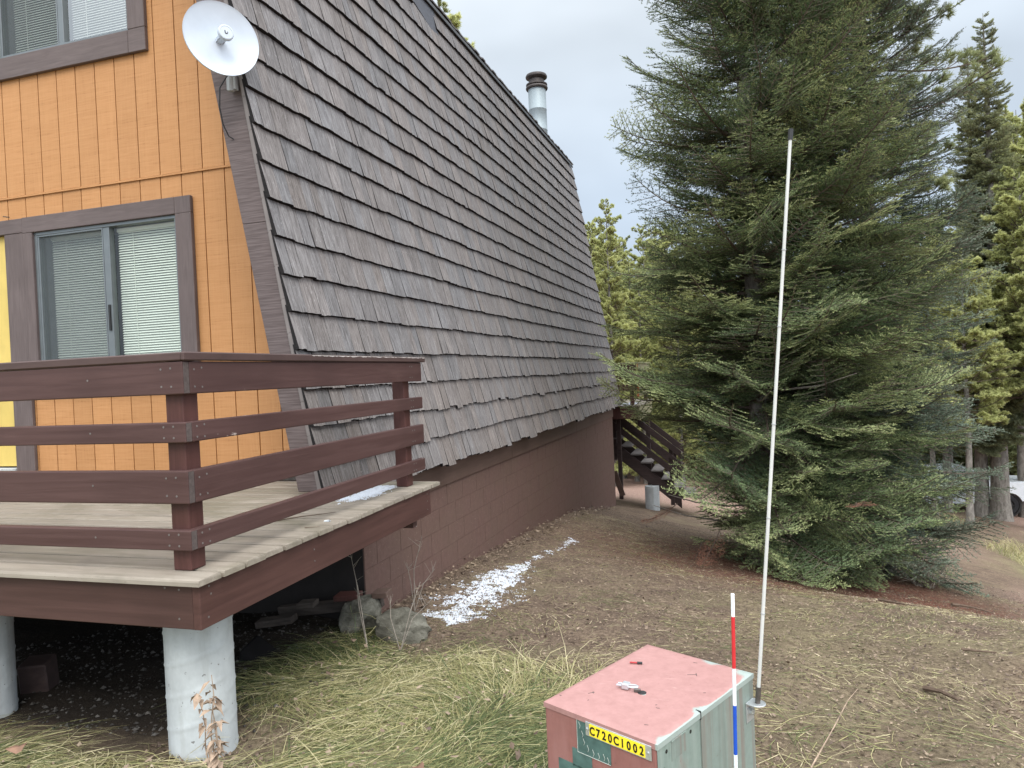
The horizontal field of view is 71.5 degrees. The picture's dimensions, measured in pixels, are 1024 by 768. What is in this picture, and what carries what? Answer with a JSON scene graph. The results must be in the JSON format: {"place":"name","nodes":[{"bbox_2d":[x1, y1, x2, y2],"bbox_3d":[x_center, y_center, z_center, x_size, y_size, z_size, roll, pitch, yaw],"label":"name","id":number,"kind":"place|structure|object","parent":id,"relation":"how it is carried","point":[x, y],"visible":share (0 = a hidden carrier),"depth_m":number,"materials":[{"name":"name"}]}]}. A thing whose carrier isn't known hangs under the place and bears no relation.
{"place":"outdoors","nodes":[
{"label":"outdoors","id":0,"kind":"place"},
{"bbox_2d":[0,464,1023,767],"bbox_3d":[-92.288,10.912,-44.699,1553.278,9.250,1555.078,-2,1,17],"label":"ground","id":1,"kind":"structure","parent":0,"point":[998,570],"depth_m":4.73,"materials":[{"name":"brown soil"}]},
{"bbox_2d":[0,616,18,718],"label":"concrete pier","id":2,"kind":"structure","parent":1,"relation":"on","point":[9,698],"depth_m":3.74,"materials":[{"name":"grey concrete"}]},
{"bbox_2d":[17,653,59,693],"bbox_3d":[-2.711,1.676,4.075,0.150,0.215,0.164,-3,1,-8],"label":"timber block","id":3,"kind":"object","parent":1,"relation":"on","point":[36,673],"depth_m":4.01,"materials":[{"name":"brown wood"}]},
{"bbox_2d":[5,612,384,739],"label":"pebbles","id":4,"kind":"object","parent":1,"relation":"on","point":[124,688],"visible":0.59,"depth_m":4.33,"materials":[{"name":"gravel"}]},
{"bbox_2d":[162,615,238,761],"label":"concrete pier","id":5,"kind":"structure","parent":1,"relation":"on","point":[194,660],"depth_m":3.16,"materials":[{"name":"grey concrete"}]},
{"bbox_2d":[190,675,229,767],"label":"dead weed","id":6,"kind":"object","parent":1,"relation":"on","point":[212,760],"visible":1,"depth_m":2.84,"materials":[{"name":"beige plant"}]},
{"bbox_2d":[239,636,277,661],"bbox_3d":[-1.607,1.773,4.566,0.223,0.262,0.259,-2,1,6],"label":"rock","id":7,"kind":"object","parent":1,"relation":"on","point":[255,647],"visible":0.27,"depth_m":4.53,"materials":[{"name":"black stone"}]},
{"bbox_2d":[255,613,297,628],"bbox_3d":[-1.738,1.747,5.246,0.295,0.087,0.090,-3,1,2],"label":"plank","id":8,"kind":"object","parent":1,"relation":"on","point":[277,620],"visible":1,"depth_m":5.21,"materials":[{"name":"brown wood"}]},
{"bbox_2d":[0,0,620,618],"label":"cabin","id":9,"kind":"object","parent":1,"relation":"on","point":[396,178],"visible":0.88,"depth_m":6.28,"materials":[{"name":"wood"}]},
{"bbox_2d":[0,218,37,470],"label":"door","id":10,"kind":"structure","parent":9,"relation":"in","point":[13,313],"depth_m":6.35,"materials":[{"name":"wood"}]},
{"bbox_2d":[0,0,147,81],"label":"window","id":11,"kind":"structure","parent":9,"relation":"in","point":[37,36],"depth_m":6.22,"materials":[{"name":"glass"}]},
{"bbox_2d":[21,195,199,360],"bbox_3d":[-3.390,-0.726,6.231,1.798,1.568,0.392,-2,1,17],"label":"window","id":12,"kind":"structure","parent":9,"relation":"in","point":[121,279],"depth_m":6.17,"materials":[{"name":"glass"}]},
{"bbox_2d":[0,351,439,630],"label":"deck","id":13,"kind":"structure","parent":9,"relation":"attached to","point":[186,540],"depth_m":3.17,"materials":[{"name":"brown wood"}]},
{"bbox_2d":[279,512,334,520],"bbox_3d":[-1.173,0.753,4.043,0.344,0.009,0.013,-3,1,-32],"label":"twig","id":14,"kind":"object","parent":13,"relation":"on","point":[304,516],"visible":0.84,"depth_m":4.04,"materials":[{"name":"brown wood"}]},
{"bbox_2d":[337,485,396,503],"bbox_3d":[-0.968,0.737,4.757,0.230,0.013,0.728,-2,1,17],"label":"snow patch","id":15,"kind":"object","parent":13,"relation":"on","point":[374,491],"visible":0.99,"depth_m":4.77,"materials":[{"name":"white snow"}]},
{"bbox_2d":[182,0,258,139],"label":"dish antenna","id":16,"kind":"object","parent":9,"relation":"attached to","point":[220,37],"visible":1,"depth_m":4.64,"materials":[{"name":"white plastic"}]},
{"bbox_2d":[278,598,384,615],"bbox_3d":[-1.370,1.679,5.369,0.839,0.178,0.056,-2,1,10],"label":"plank","id":17,"kind":"object","parent":1,"relation":"on","point":[326,606],"visible":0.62,"depth_m":5.36,"materials":[{"name":"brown wood"}]},
{"bbox_2d":[296,598,318,608],"bbox_3d":[-1.510,1.624,5.258,0.145,0.053,0.090,-2,1,3],"label":"plank","id":18,"kind":"object","parent":17,"relation":"on","point":[306,603],"visible":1,"depth_m":5.22,"materials":[{"name":"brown wood"}]},
{"bbox_2d":[349,556,368,651],"bbox_3d":[-1.023,1.445,4.793,0.292,0.638,0.120,-2,1,42],"label":"dry stalk","id":19,"kind":"object","parent":1,"relation":"on","point":[357,591],"visible":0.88,"depth_m":4.76,"materials":[{"name":"brown plant"}]},
{"bbox_2d":[339,594,381,634],"bbox_3d":[-1.104,1.724,5.190,0.304,0.351,0.270,-3,1,-3],"label":"rock","id":20,"kind":"object","parent":1,"relation":"on","point":[370,606],"visible":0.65,"depth_m":5.11,"materials":[{"name":"grey stone"}]},
{"bbox_2d":[333,590,362,601],"bbox_3d":[-1.208,1.565,5.245,0.196,0.055,0.100,-2,1,3],"label":"plank","id":21,"kind":"object","parent":20,"relation":"on","point":[341,596],"visible":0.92,"depth_m":5.20,"materials":[{"name":"red wood"}]},
{"bbox_2d":[371,588,391,598],"bbox_3d":[-0.951,1.530,5.199,0.111,0.056,0.121,-2,1,17],"label":"plank","id":22,"kind":"object","parent":20,"relation":"on","point":[379,593],"visible":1,"depth_m":5.16,"materials":[{"name":"brown wood"}]},
{"bbox_2d":[373,607,431,643],"bbox_3d":[-0.780,1.728,4.989,0.432,0.302,0.278,-2,1,17],"label":"rock","id":23,"kind":"object","parent":1,"relation":"on","point":[420,629],"visible":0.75,"depth_m":4.91,"materials":[{"name":"grey stone"}]},
{"bbox_2d":[387,577,434,649],"bbox_3d":[-0.674,1.538,4.783,0.316,0.462,0.130,-3,1,-14],"label":"dry stalk","id":24,"kind":"object","parent":1,"relation":"on","point":[403,640],"visible":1,"depth_m":4.74,"materials":[{"name":"brown plant"}]},
{"bbox_2d":[405,535,435,611],"bbox_3d":[-0.733,1.517,5.731,0.261,0.619,0.096,-3,1,-10],"label":"dry stalk","id":25,"kind":"object","parent":1,"relation":"on","point":[410,579],"visible":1,"depth_m":5.72,"materials":[{"name":"brown plant"}]},
{"bbox_2d":[437,0,474,48],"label":"pine tree","id":26,"kind":"object","parent":1,"relation":"on","point":[455,19],"visible":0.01,"depth_m":31.20,"materials":[{"name":"green plant"}]},
{"bbox_2d":[417,538,579,625],"bbox_3d":[0.068,1.928,7.347,0.934,0.434,4.404,-2,1,17],"label":"snow patch","id":27,"kind":"object","parent":1,"relation":"on","point":[448,619],"visible":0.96,"depth_m":6.27,"materials":[{"name":"white snow"}]},
{"bbox_2d":[381,505,618,612],"bbox_3d":[0.587,2.185,10.257,0.409,1.184,10.136,-2,1,18],"label":"leaf drift","id":28,"kind":"object","parent":1,"relation":"on","point":[465,568],"visible":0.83,"depth_m":7.75,"materials":[{"name":"brown plant"}]},
{"bbox_2d":[155,518,1023,767],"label":"wood chips","id":29,"kind":"object","parent":1,"relation":"on","point":[731,645],"visible":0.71,"depth_m":5.05,"materials":[{"name":"brown wood"}]},
{"bbox_2d":[586,217,608,268],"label":"pine tree","id":30,"kind":"object","parent":1,"relation":"on","point":[595,231],"visible":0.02,"depth_m":39.97,"materials":[{"name":"green plant"}]},
{"bbox_2d":[584,221,614,354],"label":"pine tree","id":31,"kind":"object","parent":1,"relation":"on","point":[592,244],"visible":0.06,"depth_m":31.97,"materials":[{"name":"green plant"}]},
{"bbox_2d":[593,231,631,355],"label":"pine tree","id":32,"kind":"object","parent":1,"relation":"on","point":[620,253],"visible":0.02,"depth_m":33.69,"materials":[{"name":"green plant"}]},
{"bbox_2d":[589,198,645,486],"bbox_3d":[3.530,-1.248,24.985,2.834,10.624,2.793,-3,1,-41],"label":"pine tree","id":33,"kind":"object","parent":1,"relation":"on","point":[622,343],"visible":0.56,"depth_m":24.78,"materials":[{"name":"green plant"}]},
{"bbox_2d":[601,240,642,478],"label":"pine tree","id":34,"kind":"object","parent":1,"relation":"on","point":[622,267],"visible":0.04,"depth_m":29.68,"materials":[{"name":"green plant"}]},
{"bbox_2d":[615,235,635,352],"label":"pine tree","id":35,"kind":"object","parent":1,"relation":"on","point":[625,247],"visible":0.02,"depth_m":35.62,"materials":[{"name":"green plant"}]},
{"bbox_2d":[612,362,652,498],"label":"deck","id":36,"kind":"structure","parent":1,"relation":"on","point":[618,414],"depth_m":16.42,"materials":[{"name":"brown wood"}]},
{"bbox_2d":[612,399,695,507],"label":"stairs","id":37,"kind":"structure","parent":36,"relation":"attached to","point":[636,460],"depth_m":16.84,"materials":[{"name":"brown wood"}]},
{"bbox_2d":[612,257,659,481],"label":"pine tree","id":38,"kind":"object","parent":1,"relation":"on","point":[626,262],"visible":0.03,"depth_m":27.64,"materials":[{"name":"green plant"}]},
{"bbox_2d":[619,269,674,483],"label":"pine tree","id":39,"kind":"object","parent":1,"relation":"on","point":[640,350],"visible":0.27,"depth_m":26.07,"materials":[{"name":"green plant"}]},
{"bbox_2d":[544,645,755,767],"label":"utility box","id":40,"kind":"object","parent":1,"relation":"on","point":[674,710],"visible":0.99,"depth_m":2.23,"materials":[{"name":"metal"}]},
{"bbox_2d":[616,681,638,689],"bbox_3d":[0.380,0.988,2.329,0.074,0.019,0.026,-2,1,32],"label":"snow patch","id":41,"kind":"object","parent":40,"relation":"on","point":[626,685],"visible":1,"depth_m":2.32,"materials":[{"name":"white snow"}]},
{"bbox_2d":[746,128,792,722],"bbox_3d":[0.847,0.153,2.340,0.218,1.951,0.064,-2,1,17],"label":"marker rod","id":42,"kind":"object","parent":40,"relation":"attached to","point":[756,702],"visible":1,"depth_m":2.33,"materials":[{"name":"metal"}]},
{"bbox_2d":[645,485,659,510],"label":"concrete pier","id":43,"kind":"structure","parent":1,"relation":"on","point":[652,498],"depth_m":16.59,"materials":[{"name":"grey concrete"}]},
{"bbox_2d":[627,224,682,470],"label":"pine tree","id":44,"kind":"object","parent":1,"relation":"on","point":[641,261],"visible":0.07,"depth_m":31.43,"materials":[{"name":"green plant"}]},
{"bbox_2d":[636,225,673,347],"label":"pine tree","id":45,"kind":"object","parent":1,"relation":"on","point":[647,240],"visible":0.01,"depth_m":34.29,"materials":[{"name":"green plant"}]},
{"bbox_2d":[659,225,676,459],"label":"pine tree","id":46,"kind":"object","parent":1,"relation":"on","point":[673,247],"depth_m":37.02,"materials":[{"name":"green plant"}]},
{"bbox_2d":[640,229,714,457],"bbox_3d":[6.483,-1.087,29.340,4.123,11.040,4.250,-2,1,12],"label":"pine tree","id":47,"kind":"object","parent":1,"relation":"on","point":[654,319],"visible":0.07,"depth_m":29.12,"materials":[{"name":"green plant"}]},
{"bbox_2d":[651,252,710,486],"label":"pine tree","id":48,"kind":"object","parent":1,"relation":"on","point":[675,436],"visible":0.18,"depth_m":26.17,"materials":[{"name":"green plant"}]},
{"bbox_2d":[673,230,719,478],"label":"pine tree","id":49,"kind":"object","parent":1,"relation":"on","point":[684,435],"visible":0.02,"depth_m":31.62,"materials":[{"name":"green plant"}]},
{"bbox_2d":[692,224,740,456],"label":"pine tree","id":50,"kind":"object","parent":1,"relation":"on","point":[713,299],"depth_m":35.27,"materials":[{"name":"green plant"}]},
{"bbox_2d":[731,593,737,767],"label":"survey stake","id":51,"kind":"object","parent":1,"relation":"on","point":[734,678],"visible":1,"depth_m":2.07,"materials":[{"name":"white paint"}]},
{"bbox_2d":[699,227,780,464],"bbox_3d":[9.697,-1.518,29.421,4.041,12.724,4.165,-2,1,40],"label":"pine tree","id":52,"kind":"object","parent":1,"relation":"on","point":[712,295],"depth_m":29.30,"materials":[{"name":"green plant"}]},
{"bbox_2d":[589,0,963,592],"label":"fir tree","id":53,"kind":"object","parent":1,"relation":"on","point":[703,256],"visible":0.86,"depth_m":9.05,"materials":[{"name":"green plant"}]},
{"bbox_2d":[672,0,984,591],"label":"fir tree","id":54,"kind":"object","parent":1,"relation":"on","point":[891,154],"visible":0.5,"depth_m":9.17,"materials":[{"name":"green plant"}]},
{"bbox_2d":[766,0,1015,596],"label":"fir tree","id":55,"kind":"object","parent":1,"relation":"on","point":[947,531],"visible":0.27,"depth_m":10.27,"materials":[{"name":"green plant"}]},
{"bbox_2d":[776,0,1014,567],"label":"pine tree","id":56,"kind":"object","parent":1,"relation":"on","point":[943,182],"visible":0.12,"depth_m":10.93,"materials":[{"name":"green plant"}]},
{"bbox_2d":[878,598,925,607],"bbox_3d":[3.868,2.181,7.080,0.125,0.044,0.434,-3,1,-35],"label":"fallen branch","id":57,"kind":"object","parent":1,"relation":"on","point":[889,601],"visible":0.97,"depth_m":7.08,"materials":[{"name":"brown wood"}]},
{"bbox_2d":[888,258,942,467],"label":"pine tree","id":58,"kind":"object","parent":1,"relation":"on","point":[921,421],"visible":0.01,"depth_m":33.28,"materials":[{"name":"green plant"}]},
{"bbox_2d":[885,552,969,588],"bbox_3d":[5.779,2.620,10.085,1.010,0.559,1.162,-2,1,17],"label":"bare shrub","id":59,"kind":"object","parent":1,"relation":"on","point":[916,583],"visible":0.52,"depth_m":10.06,"materials":[{"name":"brown plant"}]},
{"bbox_2d":[911,235,960,508],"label":"pine tree","id":60,"kind":"object","parent":1,"relation":"on","point":[960,362],"visible":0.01,"depth_m":29.21,"materials":[{"name":"green plant"}]},
{"bbox_2d":[909,227,963,504],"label":"pine tree","id":61,"kind":"object","parent":1,"relation":"on","point":[954,232],"visible":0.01,"depth_m":31.19,"materials":[{"name":"green plant"}]},
{"bbox_2d":[901,264,975,514],"bbox_3d":[15.687,0.390,26.609,2.635,9.918,3.010,-3,1,-24],"label":"pine tree","id":62,"kind":"object","parent":1,"relation":"on","point":[957,345],"visible":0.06,"depth_m":26.34,"materials":[{"name":"green plant"}]},
{"bbox_2d":[922,685,959,700],"bbox_3d":[2.252,1.625,3.722,0.037,0.056,0.233,-3,1,-15],"label":"fallen branch","id":63,"kind":"object","parent":1,"relation":"on","point":[932,689],"visible":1,"depth_m":3.75,"materials":[{"name":"brown wood"}]},
{"bbox_2d":[910,236,976,512],"bbox_3d":[17.223,-0.185,28.326,3.141,11.551,3.589,-3,1,-17],"label":"pine tree","id":64,"kind":"object","parent":1,"relation":"on","point":[946,450],"visible":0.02,"depth_m":28.18,"materials":[{"name":"green plant"}]},
{"bbox_2d":[902,243,989,466],"bbox_3d":[19.929,-0.821,33.784,4.170,13.556,4.410,-3,1,-14],"label":"pine tree","id":65,"kind":"object","parent":1,"relation":"on","point":[962,459],"visible":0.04,"depth_m":32.89,"materials":[{"name":"green plant"}]},
{"bbox_2d":[900,463,1023,515],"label":"pickup truck","id":66,"kind":"object","parent":1,"relation":"on","point":[1016,497],"visible":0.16,"depth_m":28.90,"materials":[{"name":"paint"}]},
{"bbox_2d":[913,248,1020,524],"bbox_3d":[15.781,0.295,24.785,3.372,10.083,2.951,-2,1,27],"label":"pine tree","id":67,"kind":"object","parent":1,"relation":"on","point":[996,357],"visible":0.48,"depth_m":24.26,"materials":[{"name":"green plant"}]},
{"bbox_2d":[950,603,993,612],"bbox_3d":[5.618,2.740,8.726,0.549,0.168,0.110,-3,1,-6],"label":"fallen branch","id":68,"kind":"object","parent":1,"relation":"on","point":[954,604],"visible":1,"depth_m":8.72,"materials":[{"name":"brown wood"}]},
{"bbox_2d":[961,647,996,652],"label":"fallen branch","id":69,"kind":"object","parent":1,"relation":"on","point":[968,649],"visible":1,"depth_m":4.46,"materials":[{"name":"brown wood"}]},
{"bbox_2d":[942,47,1023,516],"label":"spruce tree","id":70,"kind":"object","parent":1,"relation":"on","point":[984,450],"visible":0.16,"depth_m":27.56,"materials":[{"name":"green plant"}]},
{"bbox_2d":[952,179,1016,471],"bbox_3d":[24.150,-2.314,36.643,5.202,17.640,5.127,-3,1,-28],"label":"pine tree","id":71,"kind":"object","parent":1,"relation":"on","point":[1010,460],"depth_m":35.92,"materials":[{"name":"green plant"}]},
{"bbox_2d":[953,424,1016,474],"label":"pine tree","id":72,"kind":"object","parent":1,"relation":"on","point":[1013,456],"visible":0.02,"depth_m":31.90,"materials":[{"name":"green plant"}]},
{"bbox_2d":[949,11,1023,521],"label":"spruce tree","id":73,"kind":"object","parent":1,"relation":"on","point":[990,121],"visible":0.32,"depth_m":27.02,"materials":[{"name":"green plant"}]},
{"bbox_2d":[954,101,1023,227],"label":"pine tree","id":74,"kind":"object","parent":1,"relation":"on","point":[1009,116],"visible":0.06,"depth_m":32.12,"materials":[{"name":"green plant"}]},
{"bbox_2d":[960,165,1023,408],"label":"pine tree","id":75,"kind":"object","parent":1,"relation":"on","point":[1009,214],"visible":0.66,"depth_m":25.16,"materials":[{"name":"green plant"}]},
{"bbox_2d":[983,133,1023,274],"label":"pine tree","id":76,"kind":"object","parent":1,"relation":"on","point":[1021,143],"visible":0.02,"depth_m":30.21,"materials":[{"name":"green plant"}]},
{"bbox_2d":[993,171,1023,517],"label":"pine tree","id":77,"kind":"object","parent":1,"relation":"on","point":[1020,463],"depth_m":29.03,"materials":[{"name":"green plant"}]},
{"bbox_2d":[1002,99,1023,345],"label":"pine tree","id":78,"kind":"object","parent":1,"relation":"on","point":[1015,149],"visible":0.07,"depth_m":28.18,"materials":[{"name":"green plant"}]},
{"bbox_2d":[1004,223,1023,400],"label":"pine tree","id":79,"kind":"object","parent":1,"relation":"on","point":[1016,318],"visible":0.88,"depth_m":24.68,"materials":[{"name":"green plant"}]},
{"bbox_2d":[0,607,1023,767],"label":"grass","id":80,"kind":"structure","parent":0,"point":[404,685],"depth_m":3.64,"materials":[{"name":"plant"}]},
{"bbox_2d":[6,743,25,753],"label":"dead leaf","id":81,"kind":"object","parent":80,"relation":"on","point":[15,749],"visible":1,"depth_m":3.10,"materials":[{"name":"brown plant"}]},
{"bbox_2d":[412,761,423,767],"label":"dead leaf","id":82,"kind":"object","parent":80,"relation":"on","point":[421,765],"visible":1,"depth_m":2.90,"materials":[{"name":"brown plant"}]},
{"bbox_2d":[433,0,1023,300],"label":"sky","id":83,"kind":"structure","parent":0,"point":[578,45],"materials":[{"name":"white"}]},
{"bbox_2d":[931,511,1023,565],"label":"grass","id":84,"kind":"structure","parent":0,"point":[1021,557],"depth_m":18.73,"materials":[{"name":"beige plant"}]}
]}

